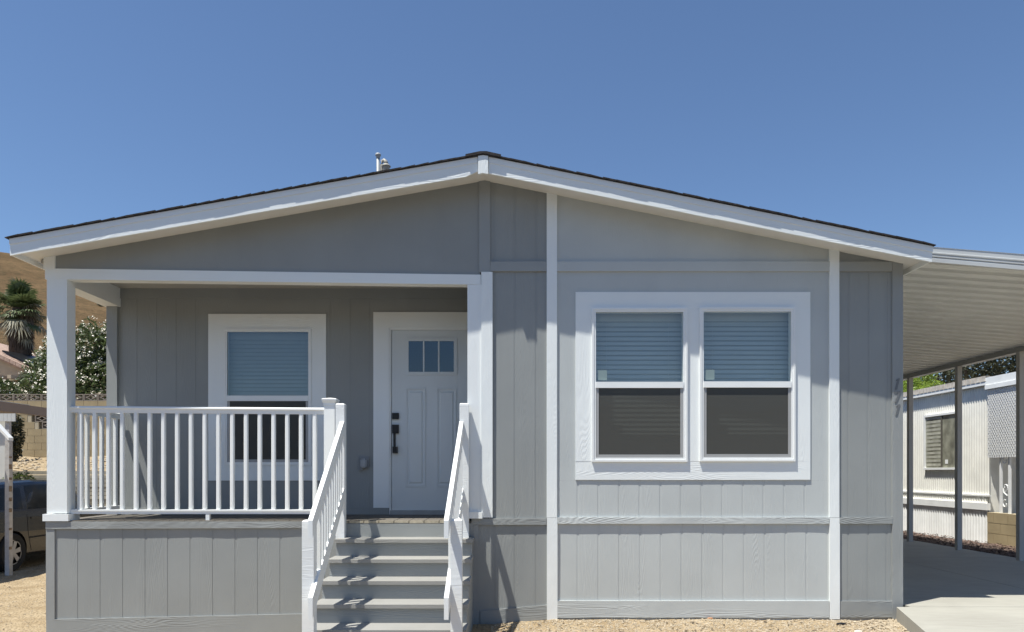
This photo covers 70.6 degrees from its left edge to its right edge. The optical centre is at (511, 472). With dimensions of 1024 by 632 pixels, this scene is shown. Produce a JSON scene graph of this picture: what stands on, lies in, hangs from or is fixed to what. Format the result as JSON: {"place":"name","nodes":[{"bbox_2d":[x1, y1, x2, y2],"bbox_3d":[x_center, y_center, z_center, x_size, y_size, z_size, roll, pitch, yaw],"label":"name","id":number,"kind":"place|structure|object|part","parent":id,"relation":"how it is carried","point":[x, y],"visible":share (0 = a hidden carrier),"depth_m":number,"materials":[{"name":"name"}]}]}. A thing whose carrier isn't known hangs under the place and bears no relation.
{"place":"outdoors","nodes":[
{"label":"outdoors","id":0,"kind":"place"},
{"bbox_2d":[3,471,36,479],"bbox_3d":[-11.297,0.787,16.608,0.762,1.640,0.768,0,0,0],"label":"hedge shrub","id":1,"kind":"object","parent":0,"point":[17,475],"visible":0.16,"depth_m":16.56,"materials":[{"name":"green plant"}]},
{"bbox_2d":[0,252,105,427],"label":"hill","id":2,"kind":"structure","parent":0,"point":[11,267],"depth_m":115.81,"materials":[{"name":"brown soil"}]},
{"bbox_2d":[0,277,46,360],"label":"palm tree","id":3,"kind":"object","parent":2,"relation":"on","point":[20,322],"visible":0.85,"depth_m":33.65,"materials":[{"name":"green plant"}]},
{"bbox_2d":[0,343,89,420],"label":"tan stucco house","id":4,"kind":"structure","parent":2,"relation":"on","point":[10,367],"depth_m":32.00,"materials":[{"name":"paint"}]},
{"bbox_2d":[13,456,105,470],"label":"terrace","id":5,"kind":"structure","parent":0,"point":[42,465],"depth_m":18.89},
{"bbox_2d":[11,413,26,460],"bbox_3d":[-13.453,-0.941,19.511,0.530,1.499,0.733,0,0,0],"label":"ivy bush","id":6,"kind":"object","parent":5,"relation":"on","point":[17,425],"visible":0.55,"depth_m":19.50,"materials":[{"name":"green plant"}]},
{"bbox_2d":[0,394,105,457],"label":"block wall","id":7,"kind":"structure","parent":5,"relation":"on","point":[35,439],"depth_m":20.60,"materials":[{"name":"beige concrete"}]},
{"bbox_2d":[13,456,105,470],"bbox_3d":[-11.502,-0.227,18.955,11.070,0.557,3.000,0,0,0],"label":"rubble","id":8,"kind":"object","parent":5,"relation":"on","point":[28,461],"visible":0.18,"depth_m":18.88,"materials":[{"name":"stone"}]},
{"bbox_2d":[0,495,904,631],"bbox_3d":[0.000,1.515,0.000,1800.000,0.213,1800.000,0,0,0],"label":"ground","id":9,"kind":"structure","parent":0,"point":[20,596],"depth_m":7.50,"materials":[{"name":"beige gravel"}]},
{"bbox_2d":[0,424,12,575],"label":"white brace post","id":10,"kind":"object","parent":9,"relation":"on","point":[8,505],"visible":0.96,"depth_m":11.20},
{"bbox_2d":[0,413,15,478],"bbox_3d":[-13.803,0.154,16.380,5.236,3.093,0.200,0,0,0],"label":"white shed","id":11,"kind":"structure","parent":9,"relation":"on","point":[6,419],"depth_m":16.40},
{"bbox_2d":[0,401,46,416],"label":"tan carport","id":12,"kind":"object","parent":9,"relation":"on","point":[9,407],"visible":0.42,"depth_m":12.13,"materials":[{"name":"brown metal"}]},
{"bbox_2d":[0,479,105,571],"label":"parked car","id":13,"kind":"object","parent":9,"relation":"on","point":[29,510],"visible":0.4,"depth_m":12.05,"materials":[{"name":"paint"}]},
{"bbox_3d":[-8.159,0.430,11.745,0.149,0.340,0.630,0,0,0],"label":"side window","id":14,"kind":"part","parent":13,"relation":"part of","materials":[{"name":"black glass"}]},
{"bbox_3d":[-8.149,0.415,12.470,0.141,0.400,0.820,0,0,0],"label":"side window","id":15,"kind":"part","parent":13,"relation":"part of","materials":[{"name":"black glass"}]},
{"bbox_2d":[13,470,105,506],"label":"retaining boards","id":16,"kind":"object","parent":9,"relation":"on","point":[39,475],"visible":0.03,"depth_m":17.21,"materials":[{"name":"brown wood"}]},
{"bbox_2d":[302,403,473,631],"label":"porch stairs","id":17,"kind":"structure","parent":9,"relation":"on","point":[399,577],"depth_m":6.30,"materials":[{"name":"paint"}]},
{"bbox_2d":[1,586,905,631],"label":"dry debris","id":18,"kind":"object","parent":9,"relation":"on","point":[692,622],"visible":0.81,"depth_m":6.70,"materials":[{"name":"brown plant"}]},
{"bbox_2d":[4,151,935,631],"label":"manufactured house","id":19,"kind":"structure","parent":9,"relation":"on","point":[684,405],"depth_m":7.04,"materials":[{"name":"grey wood"}]},
{"bbox_2d":[224,329,310,464],"bbox_3d":[-2.714,-0.836,8.113,1.082,1.714,0.182,0,0,0],"label":"window","id":20,"kind":"structure","parent":19,"relation":"in","point":[269,367],"depth_m":8.16,"materials":[{"name":"glass"}]},
{"bbox_2d":[391,330,466,509],"bbox_3d":[-0.908,-0.581,8.058,0.873,2.007,0.105,0,0,0],"label":"front door","id":21,"kind":"structure","parent":19,"relation":"in","point":[429,367],"depth_m":8.07,"materials":[{"name":"paint"}]},
{"bbox_2d":[592,308,687,461],"bbox_3d":[1.238,-0.848,7.096,1.029,1.693,0.182,0,0,0],"label":"window","id":22,"kind":"structure","parent":19,"relation":"in","point":[640,355],"depth_m":7.02,"materials":[{"name":"glass"}]},
{"bbox_2d":[699,307,795,460],"bbox_3d":[2.284,-0.852,7.096,1.030,1.693,0.182,0,0,0],"label":"window","id":23,"kind":"structure","parent":19,"relation":"in","point":[747,355],"depth_m":7.02,"materials":[{"name":"glass"}]},
{"bbox_2d":[903,373,944,391],"bbox_3d":[12.168,-1.038,21.859,1.803,5.095,3.838,0,0,40],"label":"bright green tree","id":24,"kind":"object","parent":9,"relation":"on","point":[927,382],"visible":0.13,"depth_m":21.68,"materials":[{"name":"green plant"}]},
{"bbox_2d":[903,531,1015,557],"bbox_3d":[8.585,1.379,15.425,2.070,0.060,14.850,0,0,0],"label":"mulch bed","id":25,"kind":"object","parent":9,"relation":"on","point":[963,545],"visible":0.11,"depth_m":13.86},
{"bbox_2d":[903,376,1015,542],"bbox_3d":[10.800,-0.207,19.005,3.300,3.315,10.050,0,0,0],"label":"neighbour mobile home","id":26,"kind":"object","parent":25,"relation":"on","point":[933,460],"visible":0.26,"depth_m":15.22,"materials":[{"name":"white metal"}]},
{"bbox_2d":[923,411,954,469],"bbox_3d":[9.220,-0.660,15.550,0.060,1.210,1.260,0,0,0],"label":"window","id":27,"kind":"structure","parent":26,"relation":"in","point":[939,429],"depth_m":15.61,"materials":[{"name":"beige glass"}]},
{"bbox_2d":[919,355,1015,385],"bbox_3d":[16.636,-2.124,24.739,5.381,7.329,4.240,0,0,0],"label":"dark tree","id":28,"kind":"object","parent":9,"relation":"on","point":[1000,366],"visible":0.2,"depth_m":23.69,"materials":[{"name":"green plant"}]},
{"bbox_2d":[987,512,1015,547],"bbox_3d":[9.288,1.110,12.893,0.204,0.680,2.185,0,0,0],"label":"block planter","id":29,"kind":"object","parent":9,"relation":"on","point":[1001,528],"visible":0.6,"depth_m":13.57,"materials":[{"name":"beige concrete"}]},
{"bbox_2d":[999,389,1011,513],"bbox_3d":[9.250,-0.415,13.557,0.040,2.370,0.275,0,0,0],"label":"iron porch post","id":30,"kind":"object","parent":29,"relation":"on","point":[1001,488],"visible":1,"depth_m":13.54,"materials":[{"name":"white metal"}]},
{"bbox_2d":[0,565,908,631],"bbox_3d":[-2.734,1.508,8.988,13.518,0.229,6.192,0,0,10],"label":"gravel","id":31,"kind":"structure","parent":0,"point":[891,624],"depth_m":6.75,"materials":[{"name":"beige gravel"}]},
{"bbox_2d":[0,0,1023,383],"label":"sky","id":32,"kind":"structure","parent":0,"point":[902,118],"materials":[{"name":"blue"}]},
{"bbox_2d":[897,539,1023,631],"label":"driveway","id":33,"kind":"structure","parent":0,"point":[948,589],"depth_m":7.91,"materials":[{"name":"concrete"}]},
{"bbox_2d":[903,247,1023,560],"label":"carport","id":34,"kind":"object","parent":33,"relation":"on","point":[962,308],"visible":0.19,"depth_m":9.63,"materials":[{"name":"paint"}]},
{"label":"upper slope","id":35,"kind":"structure","parent":0,"visible":0},
{"bbox_2d":[0,376,26,399],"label":"oleander shrub","id":36,"kind":"object","parent":35,"relation":"on","point":[4,389],"visible":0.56,"depth_m":21.93,"materials":[{"name":"green plant"}]},
{"bbox_2d":[13,316,105,399],"bbox_3d":[-13.580,-3.289,23.673,4.628,3.821,2.976,0,0,0],"label":"oleander bush","id":37,"kind":"object","parent":35,"relation":"on","point":[90,369],"visible":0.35,"depth_m":23.09,"materials":[{"name":"green plant"}]},
{"bbox_3d":[10.610,-0.200,12.770,2.780,3.200,2.540,0,0,0],"label":"neighbour porch","id":38,"kind":"object","parent":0,"visible":0},
{"bbox_2d":[985,372,1015,457],"bbox_3d":[9.185,-1.055,13.100,0.070,1.550,1.800,0,0,0],"label":"perforated awning panel","id":39,"kind":"object","parent":38,"relation":"hanging from","point":[995,385],"visible":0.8,"depth_m":13.55,"materials":[{"name":"white metal"}]}
]}

